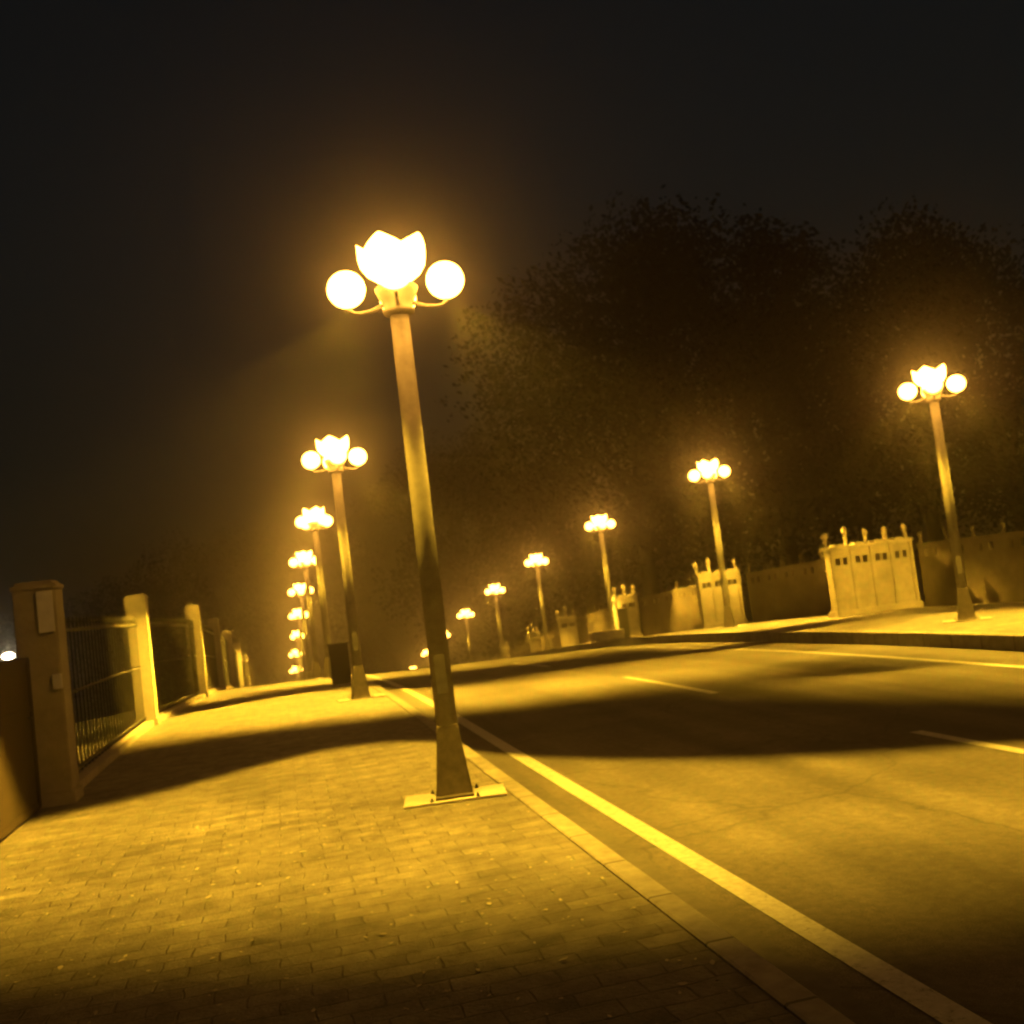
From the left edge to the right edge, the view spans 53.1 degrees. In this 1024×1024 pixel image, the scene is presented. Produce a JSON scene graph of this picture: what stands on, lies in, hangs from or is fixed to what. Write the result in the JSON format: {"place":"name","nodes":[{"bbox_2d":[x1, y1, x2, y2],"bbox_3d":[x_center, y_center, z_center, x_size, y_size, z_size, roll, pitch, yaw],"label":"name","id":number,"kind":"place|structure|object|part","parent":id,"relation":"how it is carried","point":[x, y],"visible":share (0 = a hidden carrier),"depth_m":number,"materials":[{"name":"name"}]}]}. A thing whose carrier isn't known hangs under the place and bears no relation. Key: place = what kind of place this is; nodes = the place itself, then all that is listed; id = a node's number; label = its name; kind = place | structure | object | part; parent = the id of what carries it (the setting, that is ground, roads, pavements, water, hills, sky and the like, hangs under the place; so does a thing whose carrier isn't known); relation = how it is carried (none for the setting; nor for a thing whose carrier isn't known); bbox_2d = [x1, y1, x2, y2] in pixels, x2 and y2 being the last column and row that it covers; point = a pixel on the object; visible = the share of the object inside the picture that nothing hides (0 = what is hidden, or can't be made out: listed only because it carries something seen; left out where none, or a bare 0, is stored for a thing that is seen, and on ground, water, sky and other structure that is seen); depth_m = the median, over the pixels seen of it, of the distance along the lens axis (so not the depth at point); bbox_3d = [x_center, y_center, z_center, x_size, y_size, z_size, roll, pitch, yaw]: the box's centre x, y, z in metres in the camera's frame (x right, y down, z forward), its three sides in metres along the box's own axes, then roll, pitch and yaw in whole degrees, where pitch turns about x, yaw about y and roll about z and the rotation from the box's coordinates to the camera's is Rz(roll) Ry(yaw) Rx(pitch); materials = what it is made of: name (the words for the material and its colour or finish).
{"place":"outdoors","nodes":[
{"label":"outdoors","id":0,"kind":"place"},
{"bbox_2d":[0,677,803,1023],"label":"sidewalk","id":1,"kind":"structure","parent":0,"point":[300,759],"depth_m":6.57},
{"bbox_2d":[0,657,41,840],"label":"boarded gate","id":2,"kind":"structure","parent":1,"relation":"on","point":[20,797],"depth_m":10.61,"materials":[{"name":"wood"}]},
{"bbox_2d":[9,580,83,808],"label":"fence pillar","id":3,"kind":"structure","parent":1,"relation":"on","point":[46,653],"depth_m":11.62,"materials":[{"name":"stone"}]},
{"bbox_2d":[35,590,54,632],"bbox_3d":[-5.313,1.135,11.662,0.170,0.470,0.034,-6,-4,-13],"label":"notice board","id":4,"kind":"object","parent":3,"relation":"attached to","point":[45,610],"visible":1,"depth_m":11.65,"materials":[{"name":"metal"}]},
{"bbox_2d":[52,673,62,688],"bbox_3d":[-5.158,1.921,11.620,0.100,0.170,0.034,-6,-4,-13],"label":"notice board","id":5,"kind":"object","parent":3,"relation":"attached to","point":[57,681],"visible":1,"depth_m":11.61,"materials":[{"name":"metal"}]},
{"bbox_2d":[79,686,234,787],"bbox_3d":[-12.292,9.402,45.063,0.660,5.880,69.000,-6,-4,-13],"label":"fence footing","id":6,"kind":"object","parent":1,"relation":"on","point":[94,768],"visible":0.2,"depth_m":16.43,"materials":[{"name":"concrete"}]},
{"bbox_2d":[65,615,146,772],"bbox_3d":[-6.276,2.614,15.859,0.060,2.030,7.865,-6,-4,-13],"label":"iron railing","id":7,"kind":"object","parent":6,"relation":"on","point":[90,621],"visible":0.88,"depth_m":15.72,"materials":[{"name":"black metal"}]},
{"bbox_2d":[123,594,160,725],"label":"fence pillar","id":8,"kind":"structure","parent":6,"relation":"on","point":[136,606],"depth_m":19.77,"materials":[{"name":"stone"}]},
{"bbox_2d":[149,617,200,712],"bbox_3d":[-7.880,3.490,24.010,0.115,2.180,7.874,-6,-4,-11],"label":"iron railing","id":9,"kind":"object","parent":6,"relation":"on","point":[192,657],"visible":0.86,"depth_m":23.92,"materials":[{"name":"black metal"}]},
{"bbox_2d":[184,605,209,696],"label":"fence pillar","id":10,"kind":"structure","parent":6,"relation":"on","point":[192,612],"depth_m":27.95,"materials":[{"name":"concrete"}]},
{"bbox_2d":[201,624,218,689],"bbox_3d":[-9.539,4.560,32.131,0.060,2.376,7.868,-6,-4,-13],"label":"iron railing","id":11,"kind":"object","parent":6,"relation":"on","point":[208,634],"visible":0.69,"depth_m":33.04,"materials":[{"name":"black metal"}]},
{"bbox_2d":[206,618,225,688],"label":"fence pillar","id":12,"kind":"structure","parent":6,"relation":"on","point":[213,623],"depth_m":36.03,"materials":[{"name":"concrete"}]},
{"bbox_2d":[220,635,231,685],"bbox_3d":[-11.317,5.855,40.202,0.060,2.562,7.869,-6,-4,-13],"label":"iron railing","id":13,"kind":"object","parent":6,"relation":"on","point":[225,657],"visible":0.5,"depth_m":41.62,"materials":[{"name":"black metal"}]},
{"bbox_2d":[221,631,236,687],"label":"fence pillar","id":14,"kind":"structure","parent":6,"relation":"on","point":[226,635],"depth_m":44.10,"materials":[{"name":"concrete"}]},
{"bbox_2d":[233,647,239,687],"bbox_3d":[-13.072,7.340,48.259,0.060,2.728,7.870,-6,-4,-13],"label":"iron railing","id":15,"kind":"object","parent":6,"relation":"on","point":[236,668],"visible":0.44,"depth_m":50.03,"materials":[{"name":"black metal"}]},
{"bbox_2d":[232,643,243,686],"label":"fence pillar","id":16,"kind":"structure","parent":6,"relation":"on","point":[236,646],"depth_m":52.15,"materials":[{"name":"concrete"}]},
{"bbox_2d":[242,659,246,686],"bbox_3d":[-14.807,8.988,56.305,0.060,2.864,7.871,-6,-4,-13],"label":"iron railing","id":17,"kind":"object","parent":6,"relation":"on","point":[244,675],"visible":0.24,"depth_m":58.42,"materials":[{"name":"black metal"}]},
{"bbox_2d":[241,655,249,686],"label":"fence pillar","id":18,"kind":"structure","parent":6,"relation":"on","point":[244,658],"depth_m":60.20,"materials":[{"name":"concrete"}]},
{"bbox_2d":[248,666,254,685],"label":"fence pillar","id":19,"kind":"structure","parent":1,"relation":"on","point":[250,668],"depth_m":68.25,"materials":[{"name":"stone"}]},
{"bbox_2d":[289,649,301,679],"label":"street lamp","id":20,"kind":"object","parent":1,"relation":"on","point":[294,652],"visible":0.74,"depth_m":84.25,"materials":[{"name":"grey paint"}]},
{"bbox_2d":[289,666,302,679],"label":"street lamp","id":21,"kind":"object","parent":1,"relation":"on","point":[291,671],"visible":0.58,"depth_m":94.88,"materials":[{"name":"grey paint"}]},
{"bbox_2d":[290,630,303,679],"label":"street lamp","id":22,"kind":"object","parent":1,"relation":"on","point":[293,635],"visible":0.61,"depth_m":73.60,"materials":[{"name":"grey paint"}]},
{"bbox_2d":[289,609,307,678],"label":"street lamp","id":23,"kind":"object","parent":1,"relation":"on","point":[296,615],"visible":0.79,"depth_m":62.94,"materials":[{"name":"grey metal"}]},
{"bbox_2d":[288,583,313,678],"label":"street lamp","id":24,"kind":"object","parent":1,"relation":"on","point":[299,588],"visible":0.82,"depth_m":52.25,"materials":[{"name":"metal"}]},
{"bbox_2d":[289,551,323,678],"bbox_3d":[-8.190,4.195,41.654,1.013,5.228,1.013,-9,-4,22],"label":"street lamp","id":25,"kind":"object","parent":1,"relation":"on","point":[304,559],"visible":0.91,"depth_m":41.55,"materials":[{"name":"metal"}]},
{"bbox_2d":[295,507,332,680],"bbox_3d":[-5.741,2.466,30.955,1.013,5.228,1.013,-7,-4,-1],"label":"street lamp","id":26,"kind":"object","parent":1,"relation":"on","point":[313,519],"visible":0.93,"depth_m":30.86,"materials":[{"name":"grey metal"}]},
{"bbox_2d":[326,642,351,686],"bbox_3d":[-4.187,3.767,24.942,0.520,1.140,0.472,-6,-4,-13],"label":"utility cabinet","id":27,"kind":"object","parent":1,"relation":"on","point":[339,664],"visible":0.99,"depth_m":24.75,"materials":[{"name":"metal"}]},
{"bbox_3d":[-4.146,3.696,24.735,0.400,0.800,0.040,-6,-4,-13],"label":"door","id":28,"kind":"part","parent":27,"relation":"part of","materials":[{"name":"metal"}]},
{"bbox_2d":[302,435,384,702],"bbox_3d":[-3.266,1.115,20.226,1.013,5.228,1.013,-9,-5,28],"label":"street lamp","id":29,"kind":"object","parent":1,"relation":"on","point":[332,450],"visible":0.98,"depth_m":20.13,"materials":[{"name":"metal"}]},
{"bbox_2d":[352,632,358,650],"bbox_3d":[-3.063,2.529,20.030,0.100,0.350,0.008,-6,-4,-17],"label":"access door","id":30,"kind":"structure","parent":29,"relation":"in","point":[354,635],"depth_m":20.03,"materials":[{"name":"grey paint"}]},
{"bbox_2d":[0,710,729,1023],"bbox_3d":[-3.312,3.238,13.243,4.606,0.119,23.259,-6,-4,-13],"label":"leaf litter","id":31,"kind":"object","parent":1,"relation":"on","point":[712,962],"visible":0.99,"depth_m":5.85,"materials":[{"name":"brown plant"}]},
{"bbox_2d":[327,231,506,809],"bbox_3d":[-0.824,0.048,9.460,1.013,5.228,1.013,-10,-5,41],"label":"street lamp","id":32,"kind":"object","parent":1,"relation":"on","point":[392,266],"visible":1,"depth_m":9.38,"materials":[{"name":"metal"}]},
{"bbox_2d":[433,654,448,693],"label":"access door","id":33,"kind":"structure","parent":32,"relation":"in","point":[439,660],"depth_m":9.26,"materials":[{"name":"grey paint"}]},
{"bbox_2d":[71,572,925,761],"bbox_3d":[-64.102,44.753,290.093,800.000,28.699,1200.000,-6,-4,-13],"label":"ground","id":34,"kind":"structure","parent":0,"point":[381,666],"depth_m":296.03,"materials":[{"name":"soil"}]},
{"bbox_2d":[0,653,14,658],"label":"street lamp","id":35,"kind":"object","parent":34,"relation":"on","point":[8,656],"visible":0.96,"depth_m":56.61,"materials":[{"name":"white glass"}]},
{"bbox_2d":[0,611,81,697],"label":"tree","id":36,"kind":"object","parent":34,"relation":"on","point":[7,647],"visible":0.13,"depth_m":62.57,"materials":[{"name":"green plant"}]},
{"bbox_2d":[64,553,210,720],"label":"tree","id":37,"kind":"object","parent":34,"relation":"on","point":[155,598],"visible":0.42,"depth_m":73.68,"materials":[{"name":"green plant"}]},
{"bbox_2d":[81,527,277,715],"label":"tree","id":38,"kind":"object","parent":34,"relation":"on","point":[201,570],"visible":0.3,"depth_m":111.70,"materials":[{"name":"green plant"}]},
{"bbox_2d":[173,518,328,684],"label":"tree","id":39,"kind":"object","parent":34,"relation":"on","point":[230,558],"visible":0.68,"depth_m":140.47,"materials":[{"name":"green plant"}]},
{"bbox_2d":[220,502,446,684],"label":"tree","id":40,"kind":"object","parent":34,"relation":"on","point":[279,649],"visible":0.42,"depth_m":145.92,"materials":[{"name":"green plant"}]},
{"bbox_2d":[280,455,493,670],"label":"tree","id":41,"kind":"object","parent":34,"relation":"on","point":[373,631],"visible":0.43,"depth_m":145.74,"materials":[{"name":"green plant"}]},
{"bbox_2d":[366,428,565,661],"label":"tree","id":42,"kind":"object","parent":34,"relation":"on","point":[408,510],"visible":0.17,"depth_m":123.26,"materials":[{"name":"green plant"}]},
{"bbox_2d":[369,416,642,666],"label":"tree","id":43,"kind":"object","parent":34,"relation":"on","point":[526,620],"visible":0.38,"depth_m":98.25,"materials":[{"name":"green plant"}]},
{"bbox_2d":[432,320,722,621],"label":"tree","id":44,"kind":"object","parent":34,"relation":"on","point":[589,580],"visible":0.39,"depth_m":81.39,"materials":[{"name":"green plant"}]},
{"bbox_2d":[447,190,808,596],"bbox_3d":[8.726,-4.307,66.450,20.126,30.821,17.960,-10,-5,39],"label":"tree","id":45,"kind":"object","parent":34,"relation":"on","point":[649,572],"visible":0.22,"depth_m":64.62,"materials":[{"name":"green plant"}]},
{"bbox_2d":[435,216,921,600],"bbox_3d":[9.292,-3.862,60.017,28.368,26.846,24.292,-10,-5,40],"label":"tree","id":46,"kind":"object","parent":34,"relation":"on","point":[596,308],"visible":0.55,"depth_m":55.65,"materials":[{"name":"green plant"}]},
{"bbox_2d":[547,184,978,565],"bbox_3d":[12.944,-5.447,53.780,21.120,26.476,17.994,-9,-4,23],"label":"tree","id":47,"kind":"object","parent":34,"relation":"on","point":[769,248],"visible":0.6,"depth_m":50.70,"materials":[{"name":"green plant"}]},
{"bbox_2d":[519,631,1023,656],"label":"kerb","id":48,"kind":"structure","parent":34,"relation":"on","point":[993,641],"depth_m":21.50,"materials":[{"name":"concrete"}]},
{"bbox_2d":[617,216,1023,576],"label":"tree","id":49,"kind":"object","parent":34,"relation":"on","point":[863,519],"visible":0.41,"depth_m":47.52,"materials":[{"name":"green plant"}]},
{"bbox_2d":[755,196,1023,541],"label":"tree","id":50,"kind":"object","parent":34,"relation":"on","point":[935,527],"visible":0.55,"depth_m":42.58,"materials":[{"name":"green plant"}]},
{"bbox_2d":[809,271,1023,536],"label":"tree","id":51,"kind":"object","parent":34,"relation":"on","point":[1008,467],"visible":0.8,"depth_m":39.21,"materials":[{"name":"green plant"}]},
{"bbox_2d":[916,521,1023,606],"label":"parapet wall","id":52,"kind":"structure","parent":34,"relation":"on","point":[994,567],"depth_m":26.63,"materials":[{"name":"stone"}]},
{"bbox_2d":[945,270,1023,458],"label":"tree","id":53,"kind":"object","parent":34,"relation":"on","point":[969,400],"visible":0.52,"depth_m":40.61,"materials":[{"name":"green plant"}]},
{"bbox_2d":[0,0,1023,674],"label":"sky","id":54,"kind":"structure","parent":0,"point":[185,184],"materials":[{"name":"black"}]},
{"bbox_2d":[365,642,1023,1023],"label":"road","id":55,"kind":"structure","parent":0,"point":[829,790],"depth_m":8.97,"materials":[{"name":"grey asphalt"}]},
{"bbox_2d":[512,663,548,666],"bbox_3d":[0.453,3.950,26.498,0.140,0.114,4.000,-6,-4,-13],"label":"lane marking","id":56,"kind":"object","parent":55,"relation":"on","point":[531,664],"visible":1,"depth_m":26.30,"materials":[{"name":"paint"}]},
{"bbox_2d":[351,674,854,1023],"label":"kerb","id":57,"kind":"structure","parent":55,"relation":"on","point":[800,1002],"depth_m":5.43,"materials":[{"name":"concrete"}]},
{"bbox_2d":[366,678,894,1023],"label":"gutter","id":58,"kind":"object","parent":55,"relation":"on","point":[855,1010],"visible":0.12,"depth_m":5.63,"materials":[{"name":"concrete"}]},
{"bbox_2d":[622,676,719,693],"bbox_3d":[2.560,2.880,17.140,0.140,0.014,4.100,-6,-4,-13],"label":"lane marking","id":59,"kind":"object","parent":55,"relation":"on","point":[680,686],"visible":1,"depth_m":16.74,"materials":[{"name":"paint"}]},
{"bbox_2d":[365,675,991,1023],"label":"edge line","id":60,"kind":"object","parent":55,"relation":"on","point":[939,1007],"visible":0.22,"depth_m":5.56,"materials":[{"name":"paint"}]},
{"bbox_2d":[567,647,1023,667],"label":"edge line","id":61,"kind":"object","parent":55,"relation":"on","point":[853,655],"visible":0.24,"depth_m":18.08,"materials":[{"name":"paint"}]},
{"bbox_2d":[911,730,1023,753],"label":"lane marking","id":62,"kind":"object","parent":55,"relation":"on","point":[981,743],"visible":1,"depth_m":9.54,"materials":[{"name":"paint"}]},
{"bbox_2d":[640,602,1023,636],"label":"sidewalk","id":63,"kind":"structure","parent":0,"point":[1007,617],"depth_m":23.44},
{"bbox_2d":[421,649,428,666],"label":"street lamp","id":64,"kind":"object","parent":63,"relation":"on","point":[424,653],"visible":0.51,"depth_m":95.41,"materials":[{"name":"grey paint"}]},
{"bbox_2d":[457,609,473,661],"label":"street lamp","id":65,"kind":"object","parent":63,"relation":"on","point":[465,614],"visible":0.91,"depth_m":74.12,"materials":[{"name":"grey paint"}]},
{"bbox_2d":[485,584,504,658],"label":"street lamp","id":66,"kind":"object","parent":63,"relation":"on","point":[495,590],"visible":0.9,"depth_m":63.46,"materials":[{"name":"metal"}]},
{"bbox_2d":[499,641,509,657],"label":"ornamental wall","id":67,"kind":"structure","parent":63,"relation":"on","point":[506,652],"depth_m":72.92,"materials":[{"name":"stone"}]},
{"bbox_2d":[489,615,575,659],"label":"parapet wall","id":68,"kind":"structure","parent":63,"relation":"on","point":[553,640],"depth_m":63.71,"materials":[{"name":"concrete"}]},
{"bbox_2d":[527,624,541,653],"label":"ornamental wall","id":69,"kind":"structure","parent":63,"relation":"on","point":[534,641],"depth_m":63.73,"materials":[{"name":"stone"}]},
{"bbox_2d":[525,553,550,649],"bbox_3d":[1.538,4.770,52.859,1.013,5.228,1.013,-9,-5,28],"label":"street lamp","id":70,"kind":"object","parent":63,"relation":"on","point":[536,561],"visible":0.91,"depth_m":52.77,"materials":[{"name":"grey metal"}]},
{"bbox_2d":[556,607,578,646],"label":"ornamental wall","id":71,"kind":"structure","parent":63,"relation":"on","point":[568,631],"depth_m":55.51,"materials":[{"name":"stone"}]},
{"bbox_2d":[585,514,615,629],"bbox_3d":[3.908,2.720,42.174,1.013,5.228,1.013,-10,-5,38],"label":"street lamp","id":72,"kind":"object","parent":63,"relation":"on","point":[600,523],"visible":0.86,"depth_m":42.12,"materials":[{"name":"metal"}]},
{"bbox_2d":[588,629,624,642],"bbox_3d":[3.708,4.917,40.121,1.300,0.520,0.600,-6,-4,-13],"label":"planter","id":73,"kind":"object","parent":63,"relation":"on","point":[606,635],"visible":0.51,"depth_m":39.85,"materials":[{"name":"concrete"}]},
{"bbox_2d":[576,593,642,643],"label":"parapet wall","id":74,"kind":"structure","parent":63,"relation":"on","point":[595,622],"depth_m":52.56,"materials":[{"name":"concrete"}]},
{"bbox_2d":[611,597,618,628],"bbox_3d":[4.184,4.315,41.112,0.200,1.770,0.195,-6,-4,-13],"label":"white post","id":75,"kind":"object","parent":63,"relation":"on","point":[613,600],"visible":0.73,"depth_m":41.07,"materials":[{"name":"paint"}]},
{"bbox_2d":[616,600,630,637],"bbox_3d":[4.585,4.585,43.025,0.560,1.800,0.522,-6,-4,-13],"label":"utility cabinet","id":76,"kind":"object","parent":63,"relation":"on","point":[623,621],"visible":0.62,"depth_m":42.81,"materials":[{"name":"metal"}]},
{"bbox_3d":[4.655,4.700,42.781,0.440,1.080,0.040,-6,-4,-13],"label":"door","id":77,"kind":"part","parent":76,"relation":"part of","materials":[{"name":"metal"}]},
{"bbox_2d":[612,584,642,636],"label":"ornamental wall","id":78,"kind":"structure","parent":63,"relation":"on","point":[629,602],"depth_m":45.49,"materials":[{"name":"stone"}]},
{"bbox_2d":[638,579,700,635],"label":"parapet wall","id":79,"kind":"structure","parent":63,"relation":"on","point":[675,610],"depth_m":42.69,"materials":[{"name":"stone"}]},
{"bbox_2d":[688,459,745,629],"bbox_3d":[6.357,0.991,31.476,1.013,5.228,1.013,-5,-4,-27],"label":"street lamp","id":80,"kind":"object","parent":63,"relation":"on","point":[708,471],"visible":0.99,"depth_m":31.38,"materials":[{"name":"metal"}]},
{"bbox_2d":[722,585,726,596],"bbox_3d":[6.500,2.413,31.281,0.100,0.350,0.008,-8,-4,18],"label":"access door","id":81,"kind":"structure","parent":80,"relation":"in","point":[724,586],"depth_m":31.28,"materials":[{"name":"grey paint"}]},
{"bbox_2d":[692,558,747,628],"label":"ornamental wall","id":82,"kind":"structure","parent":63,"relation":"on","point":[710,599],"depth_m":36.64,"materials":[{"name":"concrete"}]},
{"bbox_2d":[745,537,887,621],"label":"parapet wall","id":83,"kind":"structure","parent":63,"relation":"on","point":[801,589],"depth_m":34.42,"materials":[{"name":"concrete"}]},
{"bbox_2d":[820,524,923,617],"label":"ornamental wall","id":84,"kind":"structure","parent":63,"relation":"on","point":[869,578],"depth_m":28.71,"materials":[{"name":"stone"}]},
{"bbox_2d":[898,364,992,623],"bbox_3d":[8.832,-0.360,20.746,1.013,5.228,1.013,-5,-4,-26],"label":"street lamp","id":85,"kind":"object","parent":63,"relation":"on","point":[929,380],"visible":1,"depth_m":20.65,"materials":[{"name":"metal"}]},
{"bbox_2d":[955,556,962,573],"bbox_3d":[8.974,1.062,20.552,0.100,0.350,0.008,-8,-4,19],"label":"access door","id":86,"kind":"structure","parent":85,"relation":"in","point":[958,558],"depth_m":20.55,"materials":[{"name":"grey paint"}]}
]}

